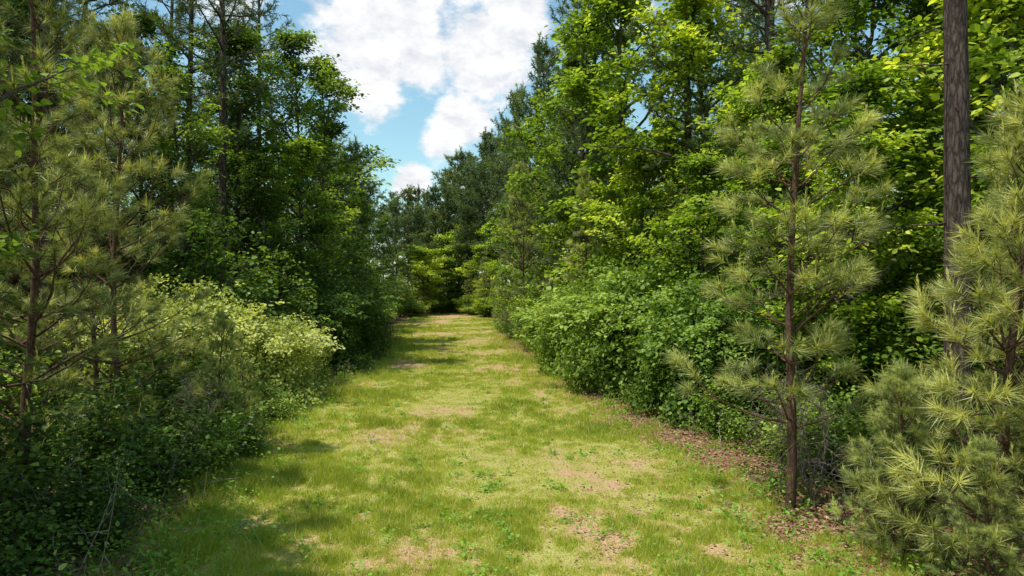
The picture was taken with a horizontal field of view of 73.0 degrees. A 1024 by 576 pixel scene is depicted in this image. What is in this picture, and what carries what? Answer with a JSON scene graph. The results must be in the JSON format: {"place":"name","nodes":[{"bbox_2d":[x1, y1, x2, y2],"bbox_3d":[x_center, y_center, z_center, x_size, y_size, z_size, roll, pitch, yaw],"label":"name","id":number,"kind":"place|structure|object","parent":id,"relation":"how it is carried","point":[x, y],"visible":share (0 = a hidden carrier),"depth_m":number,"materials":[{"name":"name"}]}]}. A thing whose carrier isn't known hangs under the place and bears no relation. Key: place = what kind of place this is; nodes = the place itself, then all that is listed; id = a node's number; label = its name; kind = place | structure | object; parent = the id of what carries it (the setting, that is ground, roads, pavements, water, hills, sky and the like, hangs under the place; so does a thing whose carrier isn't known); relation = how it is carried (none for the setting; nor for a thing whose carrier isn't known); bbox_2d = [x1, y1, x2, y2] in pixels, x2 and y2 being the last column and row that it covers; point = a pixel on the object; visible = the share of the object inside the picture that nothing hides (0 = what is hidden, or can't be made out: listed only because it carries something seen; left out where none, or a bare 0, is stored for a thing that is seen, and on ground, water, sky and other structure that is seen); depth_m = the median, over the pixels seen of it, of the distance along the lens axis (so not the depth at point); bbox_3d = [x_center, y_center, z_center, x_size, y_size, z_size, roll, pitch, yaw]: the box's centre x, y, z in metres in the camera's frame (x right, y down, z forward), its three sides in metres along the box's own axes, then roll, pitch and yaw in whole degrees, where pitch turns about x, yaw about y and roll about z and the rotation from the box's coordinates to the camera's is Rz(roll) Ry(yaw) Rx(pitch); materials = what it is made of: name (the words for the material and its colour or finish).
{"place":"outdoors","nodes":[
{"label":"outdoors","id":0,"kind":"place"},
{"bbox_2d":[0,292,1023,575],"bbox_3d":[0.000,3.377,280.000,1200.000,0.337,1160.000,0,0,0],"label":"ground","id":1,"kind":"structure","parent":0,"point":[612,486],"depth_m":12.00,"materials":[{"name":"green plant"}]},
{"bbox_2d":[0,436,44,564],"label":"shrub","id":2,"kind":"object","parent":1,"relation":"on","point":[11,453],"visible":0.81,"depth_m":8.02,"materials":[{"name":"green plant"}]},
{"bbox_2d":[0,4,63,379],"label":"young pine tree","id":3,"kind":"object","parent":1,"relation":"on","point":[24,265],"visible":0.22,"depth_m":13.55,"materials":[{"name":"green plant"}]},
{"bbox_2d":[0,466,88,575],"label":"shrub","id":4,"kind":"object","parent":1,"relation":"on","point":[23,550],"visible":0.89,"depth_m":8.30,"materials":[{"name":"green plant"}]},
{"bbox_2d":[0,325,96,473],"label":"shrub","id":5,"kind":"object","parent":1,"relation":"on","point":[12,390],"visible":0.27,"depth_m":12.67,"materials":[{"name":"green plant"}]},
{"bbox_2d":[0,316,131,449],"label":"shrub","id":6,"kind":"object","parent":1,"relation":"on","point":[42,387],"visible":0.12,"depth_m":15.44,"materials":[{"name":"green plant"}]},
{"bbox_2d":[0,0,153,415],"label":"broadleaf tree","id":7,"kind":"object","parent":1,"relation":"on","point":[9,251],"visible":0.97,"depth_m":9.55,"materials":[{"name":"green plant"}]},
{"bbox_2d":[0,0,154,393],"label":"tall pine tree","id":8,"kind":"object","parent":1,"relation":"on","point":[98,5],"visible":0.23,"depth_m":21.43,"materials":[{"name":"green plant"}]},
{"bbox_2d":[0,397,158,530],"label":"shrub","id":9,"kind":"object","parent":1,"relation":"on","point":[45,462],"visible":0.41,"depth_m":9.92,"materials":[{"name":"green plant"}]},
{"bbox_2d":[4,30,164,402],"bbox_3d":[-10.049,-1.341,16.404,3.631,9.945,3.590,0,-1,-14],"label":"young pine tree","id":10,"kind":"object","parent":1,"relation":"on","point":[129,240],"visible":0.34,"depth_m":16.41,"materials":[{"name":"green plant"}]},
{"bbox_2d":[0,32,171,380],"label":"broadleaf tree","id":11,"kind":"object","parent":1,"relation":"on","point":[27,97],"visible":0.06,"depth_m":23.92,"materials":[{"name":"green plant"}]},
{"bbox_2d":[0,0,172,478],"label":"young pine tree","id":12,"kind":"object","parent":1,"relation":"on","point":[34,304],"visible":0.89,"depth_m":11.13,"materials":[{"name":"green plant"}]},
{"bbox_2d":[35,482,151,556],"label":"shrub","id":13,"kind":"object","parent":1,"relation":"on","point":[100,537],"visible":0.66,"depth_m":9.05,"materials":[{"name":"green plant"}]},
{"bbox_2d":[36,445,153,539],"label":"shrub","id":14,"kind":"object","parent":1,"relation":"on","point":[104,480],"visible":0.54,"depth_m":9.76,"materials":[{"name":"green plant"}]},
{"bbox_2d":[26,379,189,500],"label":"shrub","id":15,"kind":"object","parent":1,"relation":"on","point":[89,442],"visible":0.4,"depth_m":11.27,"materials":[{"name":"green plant"}]},
{"bbox_2d":[5,3,216,441],"bbox_3d":[-7.848,-0.988,13.833,3.749,9.303,3.987,-1,0,-25],"label":"young pine tree","id":16,"kind":"object","parent":1,"relation":"on","point":[117,33],"visible":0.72,"depth_m":13.62,"materials":[{"name":"green plant"}]},
{"bbox_2d":[46,360,196,470],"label":"shrub","id":17,"kind":"object","parent":1,"relation":"on","point":[122,388],"visible":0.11,"depth_m":12.71,"materials":[{"name":"green plant"}]},
{"bbox_2d":[54,342,222,438],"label":"shrub","id":18,"kind":"object","parent":1,"relation":"on","point":[146,386],"visible":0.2,"depth_m":15.57,"materials":[{"name":"green plant"}]},
{"bbox_2d":[52,3,245,320],"bbox_3d":[-16.061,-4.353,29.944,9.000,15.925,8.116,0,1,-30],"label":"broadleaf tree","id":19,"kind":"object","parent":1,"relation":"on","point":[144,28],"visible":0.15,"depth_m":29.83,"materials":[{"name":"green plant"}]},
{"bbox_2d":[87,414,217,496],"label":"shrub","id":20,"kind":"object","parent":1,"relation":"on","point":[164,476],"visible":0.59,"depth_m":11.53,"materials":[{"name":"green plant"}]},
{"bbox_2d":[56,391,259,488],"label":"shrub","id":21,"kind":"object","parent":1,"relation":"on","point":[216,437],"visible":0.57,"depth_m":12.74,"materials":[{"name":"green plant"}]},
{"bbox_2d":[46,265,295,418],"bbox_3d":[-9.784,1.512,20.238,6.774,4.396,6.429,0,0,-20],"label":"honeysuckle thicket","id":22,"kind":"object","parent":1,"relation":"on","point":[195,305],"visible":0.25,"depth_m":19.23,"materials":[{"name":"green plant"}]},
{"bbox_2d":[98,0,247,295],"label":"broadleaf tree","id":23,"kind":"object","parent":1,"relation":"on","point":[177,15],"visible":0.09,"depth_m":38.31,"materials":[{"name":"green plant"}]},
{"bbox_2d":[68,206,286,363],"bbox_3d":[-10.949,0.367,23.818,7.217,6.387,6.329,0,2,-4],"label":"leafy bush","id":24,"kind":"object","parent":1,"relation":"on","point":[227,283],"visible":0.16,"depth_m":22.97,"materials":[{"name":"green plant"}]},
{"bbox_2d":[102,323,267,414],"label":"shrub","id":25,"kind":"object","parent":1,"relation":"on","point":[187,359],"visible":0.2,"depth_m":17.48,"materials":[{"name":"green plant"}]},
{"bbox_2d":[92,62,278,312],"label":"broadleaf tree","id":26,"kind":"object","parent":1,"relation":"on","point":[212,140],"visible":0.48,"depth_m":24.99,"materials":[{"name":"green plant"}]},
{"bbox_2d":[125,0,267,283],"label":"tall pine tree","id":27,"kind":"object","parent":1,"relation":"on","point":[180,7],"visible":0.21,"depth_m":33.34,"materials":[{"name":"green plant"}]},
{"bbox_2d":[160,368,267,447],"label":"shrub","id":28,"kind":"object","parent":1,"relation":"on","point":[237,413],"visible":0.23,"depth_m":14.74,"materials":[{"name":"green plant"}]},
{"bbox_2d":[132,0,299,296],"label":"tall pine tree","id":29,"kind":"object","parent":1,"relation":"on","point":[220,12],"visible":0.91,"depth_m":28.37,"materials":[{"name":"green plant"}]},
{"bbox_2d":[187,305,256,448],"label":"young pine tree","id":30,"kind":"object","parent":1,"relation":"on","point":[222,322],"visible":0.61,"depth_m":14.47,"materials":[{"name":"green plant"}]},
{"bbox_2d":[129,21,330,297],"bbox_3d":[-12.059,-4.221,30.541,7.341,15.840,6.922,1,0,12],"label":"broadleaf tree","id":31,"kind":"object","parent":1,"relation":"on","point":[244,47],"visible":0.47,"depth_m":30.46,"materials":[{"name":"green plant"}]},
{"bbox_2d":[175,244,317,323],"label":"leafy bush","id":32,"kind":"object","parent":1,"relation":"on","point":[300,304],"visible":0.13,"depth_m":27.18,"materials":[{"name":"green plant"}]},
{"bbox_2d":[196,0,296,251],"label":"tall pine tree","id":33,"kind":"object","parent":1,"relation":"on","point":[265,28],"visible":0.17,"depth_m":39.98,"materials":[{"name":"green plant"}]},
{"bbox_2d":[217,413,275,460],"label":"shrub","id":34,"kind":"object","parent":1,"relation":"on","point":[259,440],"visible":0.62,"depth_m":14.23,"materials":[{"name":"green plant"}]},
{"bbox_2d":[228,332,265,433],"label":"young pine tree","id":35,"kind":"object","parent":1,"relation":"on","point":[239,339],"visible":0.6,"depth_m":16.39,"materials":[{"name":"green plant"}]},
{"bbox_2d":[167,292,344,411],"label":"honeysuckle thicket","id":36,"kind":"object","parent":1,"relation":"on","point":[275,344],"visible":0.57,"depth_m":20.47,"materials":[{"name":"green plant"}]},
{"bbox_2d":[214,149,309,308],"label":"broadleaf tree","id":37,"kind":"object","parent":1,"relation":"on","point":[260,164],"visible":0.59,"depth_m":29.04,"materials":[{"name":"green plant"}]},
{"bbox_2d":[248,384,302,421],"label":"shrub","id":38,"kind":"object","parent":1,"relation":"on","point":[281,405],"visible":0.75,"depth_m":18.26,"materials":[{"name":"green plant"}]},
{"bbox_2d":[249,306,342,392],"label":"honeysuckle thicket","id":39,"kind":"object","parent":1,"relation":"on","point":[321,353],"visible":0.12,"depth_m":24.26,"materials":[{"name":"green plant"}]},
{"bbox_2d":[235,134,360,293],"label":"broadleaf tree","id":40,"kind":"object","parent":1,"relation":"on","point":[303,153],"visible":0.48,"depth_m":33.36,"materials":[{"name":"green plant"}]},
{"bbox_2d":[208,23,396,288],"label":"broadleaf tree","id":41,"kind":"object","parent":1,"relation":"on","point":[291,63],"visible":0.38,"depth_m":37.31,"materials":[{"name":"green plant"}]},
{"bbox_2d":[239,269,384,374],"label":"vine thicket","id":42,"kind":"object","parent":1,"relation":"on","point":[340,312],"visible":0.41,"depth_m":28.67,"materials":[{"name":"green plant"}]},
{"bbox_2d":[238,231,395,354],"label":"leafy bush","id":43,"kind":"object","parent":1,"relation":"on","point":[351,282],"visible":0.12,"depth_m":32.39,"materials":[{"name":"green plant"}]},
{"bbox_2d":[272,55,400,283],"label":"broadleaf tree","id":44,"kind":"object","parent":1,"relation":"on","point":[332,132],"visible":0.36,"depth_m":42.79,"materials":[{"name":"green plant"}]},
{"bbox_2d":[279,243,402,326],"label":"leafy bush","id":45,"kind":"object","parent":1,"relation":"on","point":[376,272],"visible":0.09,"depth_m":41.43,"materials":[{"name":"green plant"}]},
{"bbox_2d":[285,268,403,360],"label":"vine thicket","id":46,"kind":"object","parent":1,"relation":"on","point":[366,345],"visible":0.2,"depth_m":34.18,"materials":[{"name":"green plant"}]},
{"bbox_2d":[331,135,387,279],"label":"tall pine tree","id":47,"kind":"object","parent":1,"relation":"on","point":[351,146],"visible":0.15,"depth_m":67.73,"materials":[{"name":"green plant"}]},
{"bbox_2d":[335,188,386,274],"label":"broadleaf tree","id":48,"kind":"object","parent":1,"relation":"on","point":[367,215],"visible":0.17,"depth_m":62.04,"materials":[{"name":"green plant"}]},
{"bbox_2d":[377,196,418,291],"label":"tall pine tree","id":49,"kind":"object","parent":1,"relation":"on","point":[395,218],"visible":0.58,"depth_m":87.61,"materials":[{"name":"green plant"}]},
{"bbox_2d":[480,116,529,284],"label":"tall pine tree","id":50,"kind":"object","parent":1,"relation":"on","point":[497,192],"visible":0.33,"depth_m":78.64,"materials":[{"name":"green plant"}]},
{"bbox_2d":[48,326,971,575],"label":"weeds","id":51,"kind":"object","parent":1,"relation":"on","point":[465,542],"visible":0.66,"depth_m":10.34,"materials":[{"name":"green plant"}]},
{"bbox_2d":[0,0,1023,386],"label":"distant forest","id":52,"kind":"object","parent":1,"relation":"on","point":[450,254],"visible":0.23,"depth_m":89.69,"materials":[{"name":"green plant"}]},
{"bbox_2d":[0,329,1023,575],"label":"undergrowth","id":53,"kind":"object","parent":1,"relation":"on","point":[180,541],"visible":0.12,"depth_m":10.34,"materials":[{"name":"green plant"}]},
{"bbox_2d":[0,347,1023,575],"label":"dead twigs","id":54,"kind":"object","parent":1,"relation":"on","point":[111,516],"visible":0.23,"depth_m":10.62,"materials":[{"name":"brown wood"}]},
{"bbox_2d":[2,328,1023,575],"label":"leaf litter","id":55,"kind":"object","parent":1,"relation":"on","point":[818,500],"visible":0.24,"depth_m":11.05,"materials":[{"name":"brown plant"}]},
{"bbox_2d":[485,78,544,291],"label":"tall pine tree","id":56,"kind":"object","parent":1,"relation":"on","point":[510,105],"visible":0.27,"depth_m":67.76,"materials":[{"name":"green plant"}]},
{"bbox_2d":[486,157,554,336],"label":"young pine tree","id":57,"kind":"object","parent":1,"relation":"on","point":[530,243],"visible":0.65,"depth_m":45.95,"materials":[{"name":"green plant"}]},
{"bbox_2d":[494,31,564,296],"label":"tall pine tree","id":58,"kind":"object","parent":1,"relation":"on","point":[539,48],"visible":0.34,"depth_m":54.29,"materials":[{"name":"green plant"}]},
{"bbox_2d":[486,72,627,295],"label":"broadleaf tree","id":59,"kind":"object","parent":1,"relation":"on","point":[545,246],"visible":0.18,"depth_m":50.21,"materials":[{"name":"green plant"}]},
{"bbox_2d":[507,228,606,346],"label":"leafy bush","id":60,"kind":"object","parent":1,"relation":"on","point":[535,326],"visible":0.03,"depth_m":38.20,"materials":[{"name":"green plant"}]},
{"bbox_2d":[532,0,625,286],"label":"tall pine tree","id":61,"kind":"object","parent":1,"relation":"on","point":[581,130],"visible":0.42,"depth_m":35.26,"materials":[{"name":"green plant"}]},
{"bbox_2d":[512,269,653,377],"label":"bush","id":62,"kind":"object","parent":1,"relation":"on","point":[549,366],"visible":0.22,"depth_m":27.84,"materials":[{"name":"green plant"}]},
{"bbox_2d":[532,0,637,292],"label":"tall pine tree","id":63,"kind":"object","parent":1,"relation":"on","point":[558,183],"visible":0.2,"depth_m":41.23,"materials":[{"name":"green plant"}]},
{"bbox_2d":[562,166,607,333],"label":"young pine tree","id":64,"kind":"object","parent":1,"relation":"on","point":[584,233],"visible":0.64,"depth_m":29.68,"materials":[{"name":"green plant"}]},
{"bbox_2d":[500,8,672,301],"bbox_3d":[4.631,-5.245,37.455,10.242,18.069,9.778,0,0,33],"label":"broadleaf tree","id":65,"kind":"object","parent":1,"relation":"on","point":[549,156],"visible":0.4,"depth_m":36.29,"materials":[{"name":"green plant"}]},
{"bbox_2d":[539,62,662,292],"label":"broadleaf tree","id":66,"kind":"object","parent":1,"relation":"on","point":[549,270],"visible":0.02,"depth_m":43.44,"materials":[{"name":"green plant"}]},
{"bbox_2d":[519,243,740,399],"bbox_3d":[4.190,1.091,23.126,7.324,5.256,7.930,0,0,-28],"label":"bush","id":67,"kind":"object","parent":1,"relation":"on","point":[601,348],"visible":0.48,"depth_m":22.29,"materials":[{"name":"green plant"}]},
{"bbox_2d":[573,144,697,284],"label":"broadleaf tree","id":68,"kind":"object","parent":1,"relation":"on","point":[645,177],"visible":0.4,"depth_m":28.55,"materials":[{"name":"green plant"}]},
{"bbox_2d":[544,0,750,288],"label":"broadleaf tree","id":69,"kind":"object","parent":1,"relation":"on","point":[620,62],"visible":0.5,"depth_m":30.35,"materials":[{"name":"green plant"}]},
{"bbox_2d":[562,235,733,381],"bbox_3d":[4.952,0.804,24.955,5.297,5.551,7.241,0,0,-18],"label":"leafy bush","id":70,"kind":"object","parent":1,"relation":"on","point":[597,262],"visible":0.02,"depth_m":24.62,"materials":[{"name":"green plant"}]},
{"bbox_2d":[605,0,760,269],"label":"tall pine tree","id":71,"kind":"object","parent":1,"relation":"on","point":[691,143],"visible":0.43,"depth_m":27.23,"materials":[{"name":"green plant"}]},
{"bbox_2d":[589,264,784,432],"bbox_3d":[5.548,1.512,18.933,6.048,4.351,6.546,0,0,-16],"label":"vine thicket","id":72,"kind":"object","parent":1,"relation":"on","point":[683,328],"visible":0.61,"depth_m":18.03,"materials":[{"name":"green plant"}]},
{"bbox_2d":[626,148,769,371],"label":"broadleaf tree","id":73,"kind":"object","parent":1,"relation":"on","point":[701,166],"visible":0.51,"depth_m":21.68,"materials":[{"name":"green plant"}]},
{"bbox_2d":[620,242,784,409],"bbox_3d":[5.809,1.064,20.595,4.902,5.029,6.924,0,1,24],"label":"leafy bush","id":74,"kind":"object","parent":1,"relation":"on","point":[662,308],"visible":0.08,"depth_m":19.85,"materials":[{"name":"green plant"}]},
{"bbox_2d":[578,0,841,320],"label":"broadleaf tree","id":75,"kind":"object","parent":1,"relation":"on","point":[688,30],"visible":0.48,"depth_m":25.77,"materials":[{"name":"green plant"}]},
{"bbox_2d":[687,365,775,437],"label":"shrub","id":76,"kind":"object","parent":1,"relation":"on","point":[724,422],"visible":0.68,"depth_m":16.09,"materials":[{"name":"green plant"}]},
{"bbox_2d":[676,0,853,316],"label":"tall pine tree","id":77,"kind":"object","parent":1,"relation":"on","point":[761,32],"visible":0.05,"depth_m":30.07,"materials":[{"name":"green plant"}]},
{"bbox_2d":[702,0,848,393],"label":"tall pine tree","id":78,"kind":"object","parent":1,"relation":"on","point":[770,22],"visible":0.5,"depth_m":22.26,"materials":[{"name":"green plant"}]},
{"bbox_2d":[656,0,900,508],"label":"young pine tree","id":79,"kind":"object","parent":1,"relation":"on","point":[788,343],"visible":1,"depth_m":10.88,"materials":[{"name":"green plant"}]},
{"bbox_2d":[695,268,869,427],"bbox_3d":[6.593,1.505,16.962,3.992,4.029,4.552,0,0,36],"label":"leafy bush","id":80,"kind":"object","parent":1,"relation":"on","point":[771,358],"visible":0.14,"depth_m":16.71,"materials":[{"name":"green plant"}]},
{"bbox_2d":[717,372,858,466],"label":"shrub","id":81,"kind":"object","parent":1,"relation":"on","point":[763,440],"visible":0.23,"depth_m":14.26,"materials":[{"name":"green plant"}]},
{"bbox_2d":[717,44,888,372],"bbox_3d":[7.312,-1.357,17.899,4.023,9.956,4.077,0,0,-36],"label":"broadleaf tree","id":82,"kind":"object","parent":1,"relation":"on","point":[781,114],"visible":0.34,"depth_m":17.91,"materials":[{"name":"green plant"}]},
{"bbox_2d":[741,337,887,499],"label":"dead shrub","id":83,"kind":"object","parent":1,"relation":"on","point":[804,478],"visible":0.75,"depth_m":11.29,"materials":[{"name":"brown plant"}]},
{"bbox_2d":[667,0,1003,340],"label":"broadleaf tree","id":84,"kind":"object","parent":1,"relation":"on","point":[857,17],"visible":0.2,"depth_m":18.77,"materials":[{"name":"green plant"}]},
{"bbox_2d":[709,249,974,454],"bbox_3d":[7.287,1.338,15.051,6.010,4.365,4.255,0,0,29],"label":"leafy bush","id":85,"kind":"object","parent":1,"relation":"on","point":[872,353],"visible":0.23,"depth_m":14.67,"materials":[{"name":"green plant"}]},
{"bbox_2d":[763,395,934,480],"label":"shrub","id":86,"kind":"object","parent":1,"relation":"on","point":[815,450],"visible":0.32,"depth_m":12.43,"materials":[{"name":"green plant"}]},
{"bbox_2d":[761,125,942,428],"bbox_3d":[7.080,0.145,14.501,3.498,6.982,4.138,0,1,41],"label":"broadleaf tree","id":87,"kind":"object","parent":1,"relation":"on","point":[853,316],"visible":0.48,"depth_m":14.20,"materials":[{"name":"green plant"}]},
{"bbox_2d":[765,376,941,466],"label":"shrub","id":88,"kind":"object","parent":1,"relation":"on","point":[853,416],"visible":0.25,"depth_m":13.25,"materials":[{"name":"green plant"}]},
{"bbox_2d":[738,46,1005,400],"bbox_3d":[8.494,-0.881,16.386,6.013,9.130,5.082,-1,0,-17],"label":"broadleaf tree","id":89,"kind":"object","parent":1,"relation":"on","point":[870,83],"visible":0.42,"depth_m":15.75,"materials":[{"name":"green plant"}]},
{"bbox_2d":[803,384,993,503],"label":"shrub","id":90,"kind":"object","parent":1,"relation":"on","point":[908,441],"visible":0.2,"depth_m":11.26,"materials":[{"name":"green plant"}]},
{"bbox_2d":[827,355,982,561],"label":"young pine tree","id":91,"kind":"object","parent":1,"relation":"on","point":[886,389],"visible":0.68,"depth_m":8.83,"materials":[{"name":"green plant"}]},
{"bbox_2d":[824,165,1023,469],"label":"leafy bush","id":92,"kind":"object","parent":1,"relation":"on","point":[930,337],"visible":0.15,"depth_m":13.34,"materials":[{"name":"green plant"}]},
{"bbox_2d":[838,78,1023,575],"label":"young pine tree","id":93,"kind":"object","parent":1,"relation":"on","point":[971,260],"visible":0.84,"depth_m":8.35,"materials":[{"name":"green plant"}]},
{"bbox_2d":[861,0,1018,492],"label":"tall pine tree","id":94,"kind":"object","parent":1,"relation":"on","point":[957,176],"visible":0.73,"depth_m":11.41,"materials":[{"name":"brown plant"}]},
{"bbox_2d":[856,0,1023,373],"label":"broadleaf tree","id":95,"kind":"object","parent":1,"relation":"on","point":[915,104],"visible":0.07,"depth_m":17.79,"materials":[{"name":"green plant"}]},
{"bbox_2d":[873,0,1023,408],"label":"broadleaf tree","id":96,"kind":"object","parent":1,"relation":"on","point":[1008,55],"visible":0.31,"depth_m":15.44,"materials":[{"name":"green plant"}]},
{"bbox_2d":[919,431,1023,575],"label":"young pine tree","id":97,"kind":"object","parent":1,"relation":"on","point":[977,446],"visible":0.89,"depth_m":7.64,"materials":[{"name":"green plant"}]},
{"bbox_2d":[935,133,1023,442],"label":"broadleaf tree","id":98,"kind":"object","parent":1,"relation":"on","point":[975,172],"visible":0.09,"depth_m":12.34,"materials":[{"name":"green plant"}]},
{"bbox_2d":[947,124,1023,508],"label":"young pine tree","id":99,"kind":"object","parent":1,"relation":"on","point":[970,314],"visible":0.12,"depth_m":9.74,"materials":[{"name":"green plant"}]},
{"bbox_2d":[973,362,1023,540],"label":"young pine tree","id":100,"kind":"object","parent":1,"relation":"on","point":[1012,479],"visible":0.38,"depth_m":8.26,"materials":[{"name":"green plant"}]},
{"bbox_2d":[8,0,1021,290],"label":"sky","id":101,"kind":"structure","parent":0,"point":[434,73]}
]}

